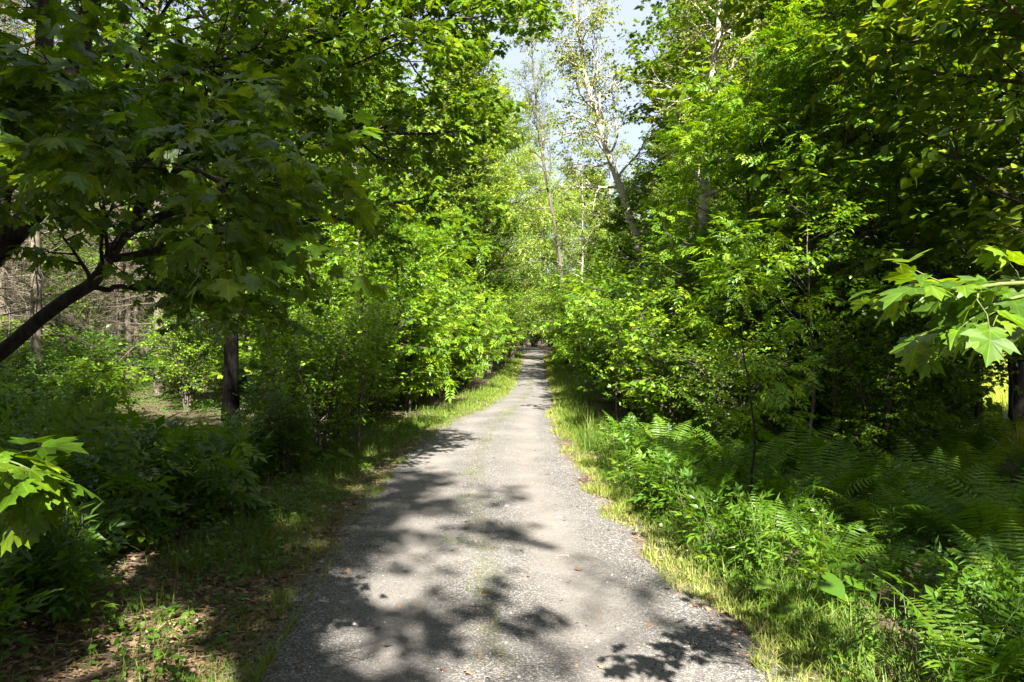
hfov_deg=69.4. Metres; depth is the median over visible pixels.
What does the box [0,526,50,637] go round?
herb plant
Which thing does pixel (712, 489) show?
fern
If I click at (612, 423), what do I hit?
herb plant
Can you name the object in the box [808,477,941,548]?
fern
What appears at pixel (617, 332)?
shrub
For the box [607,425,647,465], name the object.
herb plant
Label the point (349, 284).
sapling
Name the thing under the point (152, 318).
background tree
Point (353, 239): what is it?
young tree
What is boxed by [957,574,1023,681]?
herb plant
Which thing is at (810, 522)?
fern
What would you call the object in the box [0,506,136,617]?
herb plant
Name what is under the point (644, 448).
fern
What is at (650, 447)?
herb plant
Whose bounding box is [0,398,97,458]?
bush
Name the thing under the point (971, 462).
fern
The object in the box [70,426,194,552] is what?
herb plant
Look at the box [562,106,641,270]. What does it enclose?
birch tree
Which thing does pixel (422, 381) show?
shrub
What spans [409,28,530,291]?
poplar tree
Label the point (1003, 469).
fern
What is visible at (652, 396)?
shrub
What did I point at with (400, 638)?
gravel road
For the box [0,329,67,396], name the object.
bush
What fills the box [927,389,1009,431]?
bush
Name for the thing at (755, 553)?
herb plant
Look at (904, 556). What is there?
fern
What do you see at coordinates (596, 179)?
poplar tree
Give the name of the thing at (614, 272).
shrub
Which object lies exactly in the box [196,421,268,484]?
herb plant
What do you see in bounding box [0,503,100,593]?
herb plant
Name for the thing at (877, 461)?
fern
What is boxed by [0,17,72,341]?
spruce tree
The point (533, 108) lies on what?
birch tree
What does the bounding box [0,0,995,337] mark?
sky
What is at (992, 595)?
herb plant
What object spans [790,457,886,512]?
fern
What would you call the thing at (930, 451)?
fern
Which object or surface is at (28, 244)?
spruce tree
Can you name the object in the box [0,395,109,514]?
herb plant
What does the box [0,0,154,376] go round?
spruce tree
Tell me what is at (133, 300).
spruce tree
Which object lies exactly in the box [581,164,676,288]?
young tree
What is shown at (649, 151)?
background tree
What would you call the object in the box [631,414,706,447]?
fern
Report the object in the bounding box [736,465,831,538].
herb plant
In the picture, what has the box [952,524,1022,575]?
fern
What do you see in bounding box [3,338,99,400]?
bush
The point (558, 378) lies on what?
grass
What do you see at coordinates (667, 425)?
fern
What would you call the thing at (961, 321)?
maple sapling
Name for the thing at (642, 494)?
herb plant
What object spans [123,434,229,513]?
herb plant
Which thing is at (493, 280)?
maple tree
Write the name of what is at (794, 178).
basswood tree
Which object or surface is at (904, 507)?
fern
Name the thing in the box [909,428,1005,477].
fern
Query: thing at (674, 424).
fern
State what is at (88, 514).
herb plant
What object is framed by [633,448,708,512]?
herb plant
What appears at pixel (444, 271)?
sapling
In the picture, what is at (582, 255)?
birch tree
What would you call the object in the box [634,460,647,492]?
herb plant
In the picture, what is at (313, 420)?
herb plant
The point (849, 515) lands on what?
fern
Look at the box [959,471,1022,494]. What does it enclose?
fern
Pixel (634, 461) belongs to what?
herb plant
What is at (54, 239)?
background tree
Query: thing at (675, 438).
herb plant
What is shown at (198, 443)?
herb plant
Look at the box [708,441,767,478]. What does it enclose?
fern
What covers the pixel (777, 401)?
sapling
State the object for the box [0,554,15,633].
herb plant
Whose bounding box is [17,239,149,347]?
background tree
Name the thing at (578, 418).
grass tuft
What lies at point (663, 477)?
herb plant
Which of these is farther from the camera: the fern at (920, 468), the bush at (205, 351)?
the bush at (205, 351)
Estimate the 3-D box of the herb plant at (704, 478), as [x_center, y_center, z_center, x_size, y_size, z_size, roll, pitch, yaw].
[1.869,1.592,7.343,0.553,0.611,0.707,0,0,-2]
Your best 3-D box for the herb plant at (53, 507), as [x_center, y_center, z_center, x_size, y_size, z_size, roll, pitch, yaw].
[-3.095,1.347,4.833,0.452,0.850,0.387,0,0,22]
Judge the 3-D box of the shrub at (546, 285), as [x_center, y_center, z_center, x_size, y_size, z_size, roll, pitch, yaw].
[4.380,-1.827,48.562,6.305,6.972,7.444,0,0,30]
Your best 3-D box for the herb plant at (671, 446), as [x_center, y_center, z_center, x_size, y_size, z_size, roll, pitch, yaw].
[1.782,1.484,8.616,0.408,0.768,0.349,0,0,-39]
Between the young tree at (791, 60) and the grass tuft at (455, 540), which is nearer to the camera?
the grass tuft at (455, 540)
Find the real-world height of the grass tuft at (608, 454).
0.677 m
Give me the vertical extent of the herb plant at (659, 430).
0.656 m
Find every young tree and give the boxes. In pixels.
[179,223,408,399]
[224,241,373,404]
[268,180,412,412]
[327,166,418,273]
[365,236,484,387]
[375,172,479,298]
[559,225,687,329]
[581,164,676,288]
[632,148,769,294]
[654,239,819,349]
[679,0,992,455]
[724,268,890,437]
[751,243,912,409]
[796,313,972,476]
[819,282,1023,444]
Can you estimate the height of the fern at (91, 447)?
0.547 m
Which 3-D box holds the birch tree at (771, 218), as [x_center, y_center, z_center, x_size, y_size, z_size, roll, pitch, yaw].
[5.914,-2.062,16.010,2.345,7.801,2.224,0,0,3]
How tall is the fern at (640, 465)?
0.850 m
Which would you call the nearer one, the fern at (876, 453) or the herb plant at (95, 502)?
the herb plant at (95, 502)
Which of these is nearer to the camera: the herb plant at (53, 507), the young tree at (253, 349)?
the herb plant at (53, 507)
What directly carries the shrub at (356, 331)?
on the ground at (424, 402)
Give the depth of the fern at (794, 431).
12.33 m
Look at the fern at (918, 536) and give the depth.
7.04 m
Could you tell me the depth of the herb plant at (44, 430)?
7.83 m
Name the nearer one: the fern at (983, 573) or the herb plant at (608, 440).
the fern at (983, 573)
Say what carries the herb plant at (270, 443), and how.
on the ground at (424, 402)
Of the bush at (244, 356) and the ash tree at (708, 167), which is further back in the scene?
the bush at (244, 356)
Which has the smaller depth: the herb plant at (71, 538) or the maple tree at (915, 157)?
the herb plant at (71, 538)
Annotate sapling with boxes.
[0,435,104,556]
[249,133,388,437]
[304,172,441,423]
[306,178,430,448]
[369,199,471,413]
[376,177,453,395]
[406,202,492,397]
[421,203,498,391]
[582,294,656,433]
[662,211,840,509]
[733,168,898,452]
[801,132,995,448]
[849,245,1023,380]
[875,153,1022,429]
[916,165,1023,436]
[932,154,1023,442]
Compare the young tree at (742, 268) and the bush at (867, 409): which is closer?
the bush at (867, 409)
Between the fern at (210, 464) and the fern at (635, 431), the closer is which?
the fern at (210, 464)
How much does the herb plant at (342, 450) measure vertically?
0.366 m
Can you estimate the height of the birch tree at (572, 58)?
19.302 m
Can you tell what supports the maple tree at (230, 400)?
on the ground at (424, 402)
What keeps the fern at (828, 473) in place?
on the ground at (424, 402)
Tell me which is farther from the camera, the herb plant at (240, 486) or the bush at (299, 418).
the bush at (299, 418)
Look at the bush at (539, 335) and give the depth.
89.92 m
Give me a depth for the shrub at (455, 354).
22.64 m
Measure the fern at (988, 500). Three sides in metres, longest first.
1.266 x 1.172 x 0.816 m
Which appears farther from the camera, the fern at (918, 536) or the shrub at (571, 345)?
the shrub at (571, 345)
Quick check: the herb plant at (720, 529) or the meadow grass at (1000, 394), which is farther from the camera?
the meadow grass at (1000, 394)
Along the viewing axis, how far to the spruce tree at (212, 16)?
29.49 m
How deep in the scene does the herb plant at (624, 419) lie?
11.98 m
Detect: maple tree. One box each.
[0,0,576,362]
[19,0,442,421]
[147,11,355,359]
[439,183,536,369]
[581,0,859,290]
[627,0,903,268]
[662,0,1023,396]
[799,0,1023,427]
[815,4,1022,331]
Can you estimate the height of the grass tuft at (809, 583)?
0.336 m
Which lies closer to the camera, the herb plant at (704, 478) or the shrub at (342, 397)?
the herb plant at (704, 478)
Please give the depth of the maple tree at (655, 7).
27.30 m
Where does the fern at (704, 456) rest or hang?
on the ground at (424, 402)
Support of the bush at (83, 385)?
on the ground at (424, 402)
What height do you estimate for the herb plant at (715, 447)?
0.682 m
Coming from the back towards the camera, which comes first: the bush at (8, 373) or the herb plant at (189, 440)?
the bush at (8, 373)
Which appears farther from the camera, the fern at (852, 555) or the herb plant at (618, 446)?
the herb plant at (618, 446)
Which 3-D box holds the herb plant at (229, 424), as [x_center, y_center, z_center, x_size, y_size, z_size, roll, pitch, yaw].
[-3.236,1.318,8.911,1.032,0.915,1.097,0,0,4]
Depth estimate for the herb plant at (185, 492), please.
6.99 m
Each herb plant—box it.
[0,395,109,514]
[0,397,105,511]
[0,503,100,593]
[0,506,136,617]
[0,508,77,611]
[0,510,134,624]
[0,522,59,612]
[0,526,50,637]
[0,535,64,668]
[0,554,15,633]
[4,487,110,576]
[8,523,129,601]
[10,509,89,620]
[17,503,68,610]
[23,428,107,471]
[38,496,108,624]
[52,495,110,575]
[61,383,204,528]
[61,464,90,483]
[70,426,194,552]
[72,437,113,481]
[78,488,119,564]
[79,396,207,523]
[79,436,138,494]
[92,428,229,522]
[99,528,149,555]
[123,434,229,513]
[135,450,199,514]
[159,438,219,476]
[162,413,275,519]
[166,416,185,429]
[167,427,233,518]
[195,489,271,514]
[196,375,313,476]
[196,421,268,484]
[198,417,292,485]
[203,466,259,492]
[204,404,254,453]
[226,421,300,482]
[240,409,314,464]
[258,431,273,477]
[266,404,332,463]
[298,442,352,460]
[588,417,620,454]
[596,417,630,444]
[600,414,648,448]
[600,426,621,460]
[605,431,663,500]
[606,469,646,484]
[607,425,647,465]
[612,444,655,479]
[613,443,635,471]
[625,450,709,517]
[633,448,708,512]
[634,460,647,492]
[635,435,670,462]
[636,457,680,502]
[645,449,719,532]
[646,451,685,506]
[650,422,667,443]
[651,436,675,463]
[651,467,769,576]
[657,463,679,515]
[666,423,700,455]
[674,473,726,524]
[676,449,704,472]
[679,452,702,512]
[694,500,798,570]
[704,522,734,537]
[708,454,740,515]
[709,438,751,480]
[712,482,799,555]
[722,496,743,515]
[727,470,814,530]
[728,490,771,577]
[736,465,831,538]
[736,491,786,581]
[754,475,841,530]
[754,572,869,622]
[763,526,880,627]
[765,560,823,591]
[782,498,808,548]
[798,500,847,577]
[807,506,867,570]
[812,562,890,592]
[836,575,891,669]
[868,498,926,560]
[880,553,1023,679]
[901,535,968,629]
[911,620,1012,681]
[919,547,1023,637]
[938,561,958,613]
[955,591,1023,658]
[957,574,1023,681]
[959,559,1023,681]
[977,575,1023,681]
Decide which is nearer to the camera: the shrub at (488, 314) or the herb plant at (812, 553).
the herb plant at (812, 553)
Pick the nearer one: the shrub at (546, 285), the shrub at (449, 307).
the shrub at (449, 307)
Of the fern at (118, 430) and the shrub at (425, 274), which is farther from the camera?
the shrub at (425, 274)
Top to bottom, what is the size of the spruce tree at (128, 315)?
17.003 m
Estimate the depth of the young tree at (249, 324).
16.93 m
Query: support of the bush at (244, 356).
on the ground at (424, 402)
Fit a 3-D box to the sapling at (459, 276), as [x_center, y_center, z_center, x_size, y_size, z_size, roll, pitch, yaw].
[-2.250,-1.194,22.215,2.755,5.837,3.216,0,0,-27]
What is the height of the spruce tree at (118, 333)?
14.998 m
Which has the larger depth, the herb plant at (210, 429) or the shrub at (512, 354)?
the shrub at (512, 354)
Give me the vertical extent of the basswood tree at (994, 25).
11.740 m
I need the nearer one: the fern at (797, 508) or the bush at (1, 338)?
the fern at (797, 508)
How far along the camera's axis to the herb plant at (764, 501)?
6.10 m
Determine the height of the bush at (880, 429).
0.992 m
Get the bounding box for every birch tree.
[500,0,571,367]
[506,0,663,272]
[540,117,616,383]
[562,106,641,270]
[635,0,793,419]
[645,61,754,285]
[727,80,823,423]
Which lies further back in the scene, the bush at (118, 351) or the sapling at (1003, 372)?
the bush at (118, 351)
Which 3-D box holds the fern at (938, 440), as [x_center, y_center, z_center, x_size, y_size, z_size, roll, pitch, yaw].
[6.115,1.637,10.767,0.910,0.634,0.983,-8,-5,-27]
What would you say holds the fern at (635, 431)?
on the ground at (424, 402)
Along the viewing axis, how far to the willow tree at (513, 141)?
44.94 m
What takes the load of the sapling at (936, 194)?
on the ground at (424, 402)
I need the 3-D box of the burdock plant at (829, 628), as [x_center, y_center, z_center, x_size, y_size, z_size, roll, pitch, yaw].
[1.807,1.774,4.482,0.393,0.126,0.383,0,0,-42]
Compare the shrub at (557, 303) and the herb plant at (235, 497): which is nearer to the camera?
the herb plant at (235, 497)
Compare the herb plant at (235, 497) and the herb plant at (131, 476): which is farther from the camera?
the herb plant at (235, 497)
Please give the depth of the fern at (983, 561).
5.14 m
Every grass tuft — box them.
[439,532,466,544]
[567,404,595,427]
[576,418,605,451]
[578,410,613,442]
[592,430,630,469]
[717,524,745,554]
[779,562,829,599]
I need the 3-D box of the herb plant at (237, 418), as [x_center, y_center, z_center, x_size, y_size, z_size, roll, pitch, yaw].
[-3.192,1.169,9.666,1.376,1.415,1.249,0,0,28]
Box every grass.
[0,350,524,681]
[426,380,539,627]
[541,353,1018,681]
[770,352,1023,459]
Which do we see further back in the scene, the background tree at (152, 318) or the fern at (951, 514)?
the background tree at (152, 318)
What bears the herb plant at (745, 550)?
on the ground at (424, 402)
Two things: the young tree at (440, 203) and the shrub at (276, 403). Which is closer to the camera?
the shrub at (276, 403)
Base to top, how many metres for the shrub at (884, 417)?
2.352 m
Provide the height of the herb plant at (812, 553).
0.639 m
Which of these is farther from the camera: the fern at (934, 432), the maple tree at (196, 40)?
the maple tree at (196, 40)
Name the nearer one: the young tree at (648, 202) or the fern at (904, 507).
the fern at (904, 507)
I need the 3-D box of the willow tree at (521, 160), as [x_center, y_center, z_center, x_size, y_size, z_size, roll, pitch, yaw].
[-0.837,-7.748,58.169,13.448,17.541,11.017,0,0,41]
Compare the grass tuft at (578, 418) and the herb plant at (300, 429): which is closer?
the herb plant at (300, 429)
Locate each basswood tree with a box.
[645,0,1023,450]
[786,0,1023,352]
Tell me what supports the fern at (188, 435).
on the ground at (424, 402)
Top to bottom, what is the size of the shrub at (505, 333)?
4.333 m
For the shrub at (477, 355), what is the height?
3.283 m
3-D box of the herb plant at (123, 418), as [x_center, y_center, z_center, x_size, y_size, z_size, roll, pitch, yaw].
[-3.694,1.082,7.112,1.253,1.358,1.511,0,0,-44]
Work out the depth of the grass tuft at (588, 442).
12.16 m
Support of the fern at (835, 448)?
on the ground at (424, 402)
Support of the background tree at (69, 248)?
on the ground at (424, 402)
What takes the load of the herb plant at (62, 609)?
on the ground at (424, 402)
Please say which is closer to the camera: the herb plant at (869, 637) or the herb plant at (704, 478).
the herb plant at (869, 637)
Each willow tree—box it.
[372,71,577,327]
[461,136,583,334]
[491,195,572,346]
[509,175,608,336]
[586,204,639,266]
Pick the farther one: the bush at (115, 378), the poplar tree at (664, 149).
the poplar tree at (664, 149)
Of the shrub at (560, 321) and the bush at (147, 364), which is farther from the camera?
the shrub at (560, 321)
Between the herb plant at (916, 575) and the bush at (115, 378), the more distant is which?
the bush at (115, 378)
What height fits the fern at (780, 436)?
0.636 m
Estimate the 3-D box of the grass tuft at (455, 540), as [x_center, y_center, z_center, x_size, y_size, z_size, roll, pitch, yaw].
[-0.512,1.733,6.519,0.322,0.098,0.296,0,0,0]
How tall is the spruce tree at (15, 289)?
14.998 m
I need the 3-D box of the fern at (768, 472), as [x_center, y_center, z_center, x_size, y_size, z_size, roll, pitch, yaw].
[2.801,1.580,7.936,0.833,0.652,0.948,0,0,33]
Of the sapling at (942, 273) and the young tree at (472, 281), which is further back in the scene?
the young tree at (472, 281)
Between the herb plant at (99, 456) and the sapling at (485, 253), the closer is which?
the herb plant at (99, 456)
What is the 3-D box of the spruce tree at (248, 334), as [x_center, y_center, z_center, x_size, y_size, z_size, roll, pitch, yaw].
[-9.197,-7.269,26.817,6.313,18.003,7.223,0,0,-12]
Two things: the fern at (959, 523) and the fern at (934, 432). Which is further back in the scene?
the fern at (934, 432)
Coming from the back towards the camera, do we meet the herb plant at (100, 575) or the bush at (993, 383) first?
the bush at (993, 383)
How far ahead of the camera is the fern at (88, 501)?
6.58 m
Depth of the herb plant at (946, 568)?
5.04 m
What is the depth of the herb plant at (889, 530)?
6.12 m
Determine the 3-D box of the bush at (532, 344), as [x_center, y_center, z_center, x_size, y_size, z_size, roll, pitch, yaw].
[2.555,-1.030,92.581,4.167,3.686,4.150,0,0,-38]
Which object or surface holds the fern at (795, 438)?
on the ground at (424, 402)
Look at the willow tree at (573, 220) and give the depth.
60.85 m
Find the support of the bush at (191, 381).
on the ground at (424, 402)
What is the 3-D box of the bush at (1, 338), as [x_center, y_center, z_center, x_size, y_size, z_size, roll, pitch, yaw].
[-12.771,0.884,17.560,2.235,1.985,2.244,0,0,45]
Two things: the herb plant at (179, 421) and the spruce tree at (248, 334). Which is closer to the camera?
the herb plant at (179, 421)
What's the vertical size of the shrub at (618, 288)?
4.518 m
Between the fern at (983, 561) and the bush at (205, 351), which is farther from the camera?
the bush at (205, 351)
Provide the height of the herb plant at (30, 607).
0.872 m
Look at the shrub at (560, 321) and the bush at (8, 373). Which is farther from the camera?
the shrub at (560, 321)
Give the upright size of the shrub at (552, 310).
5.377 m
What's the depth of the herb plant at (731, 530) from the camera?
5.75 m
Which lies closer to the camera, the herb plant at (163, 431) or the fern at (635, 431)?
the herb plant at (163, 431)
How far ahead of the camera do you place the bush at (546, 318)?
83.67 m
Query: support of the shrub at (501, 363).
on the ground at (424, 402)
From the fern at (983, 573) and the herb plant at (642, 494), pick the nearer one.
the fern at (983, 573)
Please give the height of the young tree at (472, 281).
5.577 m
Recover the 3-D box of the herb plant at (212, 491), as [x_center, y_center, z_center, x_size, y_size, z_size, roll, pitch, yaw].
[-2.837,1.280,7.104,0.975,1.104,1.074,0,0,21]
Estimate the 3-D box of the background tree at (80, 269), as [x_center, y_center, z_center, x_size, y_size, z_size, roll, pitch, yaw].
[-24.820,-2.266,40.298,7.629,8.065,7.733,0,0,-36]
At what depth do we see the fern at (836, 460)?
9.10 m
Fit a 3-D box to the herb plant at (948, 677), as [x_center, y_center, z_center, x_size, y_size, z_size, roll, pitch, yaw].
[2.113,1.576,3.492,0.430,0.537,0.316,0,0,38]
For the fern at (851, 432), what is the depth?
10.67 m
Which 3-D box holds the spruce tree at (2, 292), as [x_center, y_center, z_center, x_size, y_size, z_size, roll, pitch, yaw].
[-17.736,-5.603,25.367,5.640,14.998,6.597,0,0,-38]
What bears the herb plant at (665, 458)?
on the ground at (424, 402)
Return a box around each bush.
[0,316,59,373]
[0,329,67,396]
[0,337,18,381]
[0,355,60,426]
[0,360,18,379]
[0,371,120,423]
[0,382,56,434]
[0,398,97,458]
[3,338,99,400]
[10,387,115,452]
[26,324,135,395]
[44,317,149,382]
[50,356,153,419]
[125,327,215,397]
[134,307,244,410]
[151,320,245,390]
[196,350,265,402]
[201,328,284,395]
[268,398,320,442]
[528,325,547,346]
[530,323,546,346]
[531,276,565,345]
[536,284,567,340]
[539,331,552,346]
[780,391,851,443]
[844,390,910,440]
[844,410,928,457]
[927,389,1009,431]
[946,361,1006,405]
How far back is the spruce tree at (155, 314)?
23.34 m
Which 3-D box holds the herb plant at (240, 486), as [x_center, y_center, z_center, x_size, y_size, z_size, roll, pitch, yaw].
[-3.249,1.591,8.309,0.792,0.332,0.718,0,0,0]
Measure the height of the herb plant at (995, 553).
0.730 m
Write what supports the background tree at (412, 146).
on the ground at (424, 402)
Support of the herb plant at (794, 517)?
on the ground at (424, 402)
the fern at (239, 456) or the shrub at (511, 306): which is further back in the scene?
the shrub at (511, 306)
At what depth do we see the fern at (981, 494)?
7.45 m
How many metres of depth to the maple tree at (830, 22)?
22.77 m
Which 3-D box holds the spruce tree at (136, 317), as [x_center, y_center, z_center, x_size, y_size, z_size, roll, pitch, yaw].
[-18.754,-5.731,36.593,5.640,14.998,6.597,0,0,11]
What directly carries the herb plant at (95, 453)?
on the ground at (424, 402)
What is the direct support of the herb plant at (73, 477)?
on the ground at (424, 402)
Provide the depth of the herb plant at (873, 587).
5.24 m
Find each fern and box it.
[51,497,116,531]
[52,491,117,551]
[77,440,107,466]
[93,428,133,449]
[104,416,148,444]
[155,421,214,445]
[169,427,213,453]
[173,454,239,486]
[205,446,259,482]
[599,410,675,449]
[614,435,722,496]
[619,424,708,465]
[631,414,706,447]
[639,412,702,443]
[644,442,708,463]
[650,434,767,505]
[654,415,697,438]
[667,472,749,520]
[679,417,726,460]
[685,437,749,478]
[688,414,771,455]
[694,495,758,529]
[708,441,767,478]
[711,433,806,474]
[718,478,768,504]
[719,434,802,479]
[721,491,840,567]
[725,473,820,530]
[731,459,846,515]
[736,452,810,491]
[749,416,845,479]
[752,438,881,512]
[756,426,793,451]
[759,486,850,537]
[763,511,891,575]
[766,423,805,444]
[769,420,819,443]
[774,431,826,468]
[781,425,829,450]
[782,463,853,483]
[786,445,862,476]
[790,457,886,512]
[791,484,875,536]
[793,431,880,471]
[805,437,925,515]
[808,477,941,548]
[839,418,919,471]
[846,437,918,490]
[846,438,907,474]
[850,528,938,584]
[860,480,949,543]
[861,568,1023,681]
[863,435,1008,503]
[865,484,954,531]
[874,478,1013,553]
[882,421,985,483]
[885,454,919,480]
[888,456,946,485]
[892,425,953,464]
[894,477,1023,555]
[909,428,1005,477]
[909,429,965,461]
[925,495,995,533]
[927,439,1023,495]
[933,462,1023,558]
[936,459,1023,524]
[941,518,1023,582]
[944,407,1023,461]
[947,524,1008,619]
[947,548,1023,635]
[952,446,1023,485]
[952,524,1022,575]
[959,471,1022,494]
[963,533,1023,592]
[981,433,1023,475]
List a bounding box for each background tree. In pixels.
[10,221,98,344]
[16,228,114,352]
[17,196,115,326]
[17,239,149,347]
[82,241,149,357]
[103,72,224,335]
[114,250,203,359]
[359,89,446,237]
[602,127,689,256]
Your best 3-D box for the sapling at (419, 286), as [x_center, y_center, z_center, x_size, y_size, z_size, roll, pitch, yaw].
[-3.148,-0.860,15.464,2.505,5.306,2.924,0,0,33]
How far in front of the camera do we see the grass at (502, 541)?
5.86 m
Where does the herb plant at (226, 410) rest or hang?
on the ground at (424, 402)
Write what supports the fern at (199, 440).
on the ground at (424, 402)
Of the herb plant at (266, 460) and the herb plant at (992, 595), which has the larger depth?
the herb plant at (266, 460)
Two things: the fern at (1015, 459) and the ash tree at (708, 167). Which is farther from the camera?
the ash tree at (708, 167)
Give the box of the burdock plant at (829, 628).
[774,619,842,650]
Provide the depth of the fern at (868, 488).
7.86 m
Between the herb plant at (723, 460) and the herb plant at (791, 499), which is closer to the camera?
the herb plant at (791, 499)
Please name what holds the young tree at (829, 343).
on the ground at (424, 402)
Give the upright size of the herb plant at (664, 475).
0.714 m
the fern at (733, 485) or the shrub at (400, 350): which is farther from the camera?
the shrub at (400, 350)
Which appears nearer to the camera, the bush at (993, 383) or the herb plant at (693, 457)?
the herb plant at (693, 457)
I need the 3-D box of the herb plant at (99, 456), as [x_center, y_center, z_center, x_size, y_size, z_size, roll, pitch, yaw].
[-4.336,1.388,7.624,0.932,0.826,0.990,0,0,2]
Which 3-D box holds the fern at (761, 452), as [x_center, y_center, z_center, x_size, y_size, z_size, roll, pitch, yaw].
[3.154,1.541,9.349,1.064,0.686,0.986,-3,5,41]
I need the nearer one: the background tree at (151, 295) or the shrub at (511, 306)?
the shrub at (511, 306)
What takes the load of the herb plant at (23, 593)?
on the ground at (424, 402)
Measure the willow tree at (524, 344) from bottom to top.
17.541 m
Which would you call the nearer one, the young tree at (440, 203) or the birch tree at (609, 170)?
the young tree at (440, 203)
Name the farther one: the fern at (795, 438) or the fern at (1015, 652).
the fern at (795, 438)
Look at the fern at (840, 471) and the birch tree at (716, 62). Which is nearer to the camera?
the fern at (840, 471)
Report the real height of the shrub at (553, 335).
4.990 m
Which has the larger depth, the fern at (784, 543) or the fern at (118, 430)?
the fern at (118, 430)
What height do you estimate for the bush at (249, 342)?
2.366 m
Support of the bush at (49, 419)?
on the ground at (424, 402)
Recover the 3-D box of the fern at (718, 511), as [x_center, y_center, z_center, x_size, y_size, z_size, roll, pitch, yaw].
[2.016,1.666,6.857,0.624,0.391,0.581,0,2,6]
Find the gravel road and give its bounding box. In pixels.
[214,347,801,681]
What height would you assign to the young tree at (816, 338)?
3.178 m
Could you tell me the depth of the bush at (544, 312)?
56.16 m
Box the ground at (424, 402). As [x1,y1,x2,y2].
[0,338,1023,681]
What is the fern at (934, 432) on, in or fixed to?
on the ground at (424, 402)
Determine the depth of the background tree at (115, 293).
47.61 m
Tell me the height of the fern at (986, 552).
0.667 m
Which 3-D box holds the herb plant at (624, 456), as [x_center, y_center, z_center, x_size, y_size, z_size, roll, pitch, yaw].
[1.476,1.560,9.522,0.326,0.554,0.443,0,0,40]
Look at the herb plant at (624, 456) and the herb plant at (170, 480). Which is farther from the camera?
the herb plant at (624, 456)
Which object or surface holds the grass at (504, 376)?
on the ground at (424, 402)
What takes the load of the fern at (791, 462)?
on the ground at (424, 402)
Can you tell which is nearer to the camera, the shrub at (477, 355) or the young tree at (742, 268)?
the young tree at (742, 268)
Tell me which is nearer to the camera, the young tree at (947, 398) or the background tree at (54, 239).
the young tree at (947, 398)
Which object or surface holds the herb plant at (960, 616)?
on the ground at (424, 402)
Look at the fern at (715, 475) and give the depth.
7.45 m
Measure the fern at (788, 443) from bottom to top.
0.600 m
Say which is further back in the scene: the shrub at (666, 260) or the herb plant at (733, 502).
the shrub at (666, 260)
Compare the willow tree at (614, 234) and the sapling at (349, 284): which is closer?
the sapling at (349, 284)
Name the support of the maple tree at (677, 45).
on the ground at (424, 402)
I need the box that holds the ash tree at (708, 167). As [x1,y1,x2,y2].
[625,59,866,422]
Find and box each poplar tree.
[321,25,416,256]
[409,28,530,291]
[560,167,618,272]
[649,97,715,231]
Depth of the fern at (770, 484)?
7.50 m
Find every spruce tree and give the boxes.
[0,0,85,365]
[0,0,97,364]
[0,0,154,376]
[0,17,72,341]
[1,0,67,330]
[10,23,81,331]
[42,0,203,386]
[42,0,218,394]
[52,33,170,382]
[75,194,174,375]
[83,202,152,366]
[170,0,302,344]
[195,0,266,352]
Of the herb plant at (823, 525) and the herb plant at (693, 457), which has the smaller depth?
the herb plant at (823, 525)
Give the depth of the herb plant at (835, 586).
4.87 m
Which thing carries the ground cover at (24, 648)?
on the ground at (424, 402)
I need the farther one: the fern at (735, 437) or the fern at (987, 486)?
the fern at (735, 437)
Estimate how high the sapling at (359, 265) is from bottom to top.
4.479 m
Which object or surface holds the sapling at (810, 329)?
on the ground at (424, 402)
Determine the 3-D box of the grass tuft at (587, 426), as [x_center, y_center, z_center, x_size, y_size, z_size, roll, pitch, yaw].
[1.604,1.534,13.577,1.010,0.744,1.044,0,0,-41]
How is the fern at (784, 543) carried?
on the ground at (424, 402)
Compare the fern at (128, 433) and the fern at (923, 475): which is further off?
the fern at (128, 433)
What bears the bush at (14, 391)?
on the ground at (424, 402)
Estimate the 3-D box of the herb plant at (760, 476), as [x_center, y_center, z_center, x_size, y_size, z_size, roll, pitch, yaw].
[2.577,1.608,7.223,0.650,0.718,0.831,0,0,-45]
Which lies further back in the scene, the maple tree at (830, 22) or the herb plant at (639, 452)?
the maple tree at (830, 22)
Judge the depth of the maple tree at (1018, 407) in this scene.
15.40 m
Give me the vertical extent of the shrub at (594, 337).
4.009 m
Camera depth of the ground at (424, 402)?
5.69 m
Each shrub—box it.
[232,387,325,476]
[240,290,401,455]
[249,265,422,442]
[261,236,451,429]
[290,225,463,414]
[365,301,484,409]
[373,245,500,404]
[425,277,490,395]
[434,299,524,388]
[449,281,527,379]
[459,300,514,386]
[477,290,537,372]
[478,279,547,365]
[507,289,543,357]
[523,270,621,391]
[530,261,587,364]
[531,289,580,370]
[540,273,594,377]
[542,269,628,359]
[549,293,634,400]
[553,236,717,416]
[557,253,684,397]
[562,267,685,414]
[594,283,707,424]
[605,275,765,435]
[624,237,833,442]
[628,209,814,402]
[660,329,834,453]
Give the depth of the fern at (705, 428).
11.78 m
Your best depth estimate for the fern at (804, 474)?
8.41 m
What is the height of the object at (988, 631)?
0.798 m
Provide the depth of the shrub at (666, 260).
15.29 m
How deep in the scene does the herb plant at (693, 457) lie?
9.03 m
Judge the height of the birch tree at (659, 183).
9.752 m
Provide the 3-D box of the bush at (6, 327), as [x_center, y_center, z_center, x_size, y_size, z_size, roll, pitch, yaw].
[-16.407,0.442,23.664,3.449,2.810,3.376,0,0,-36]
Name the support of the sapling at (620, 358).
on the ground at (424, 402)
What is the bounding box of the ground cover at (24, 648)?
[0,380,1023,681]
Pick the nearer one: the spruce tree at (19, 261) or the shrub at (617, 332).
the shrub at (617, 332)

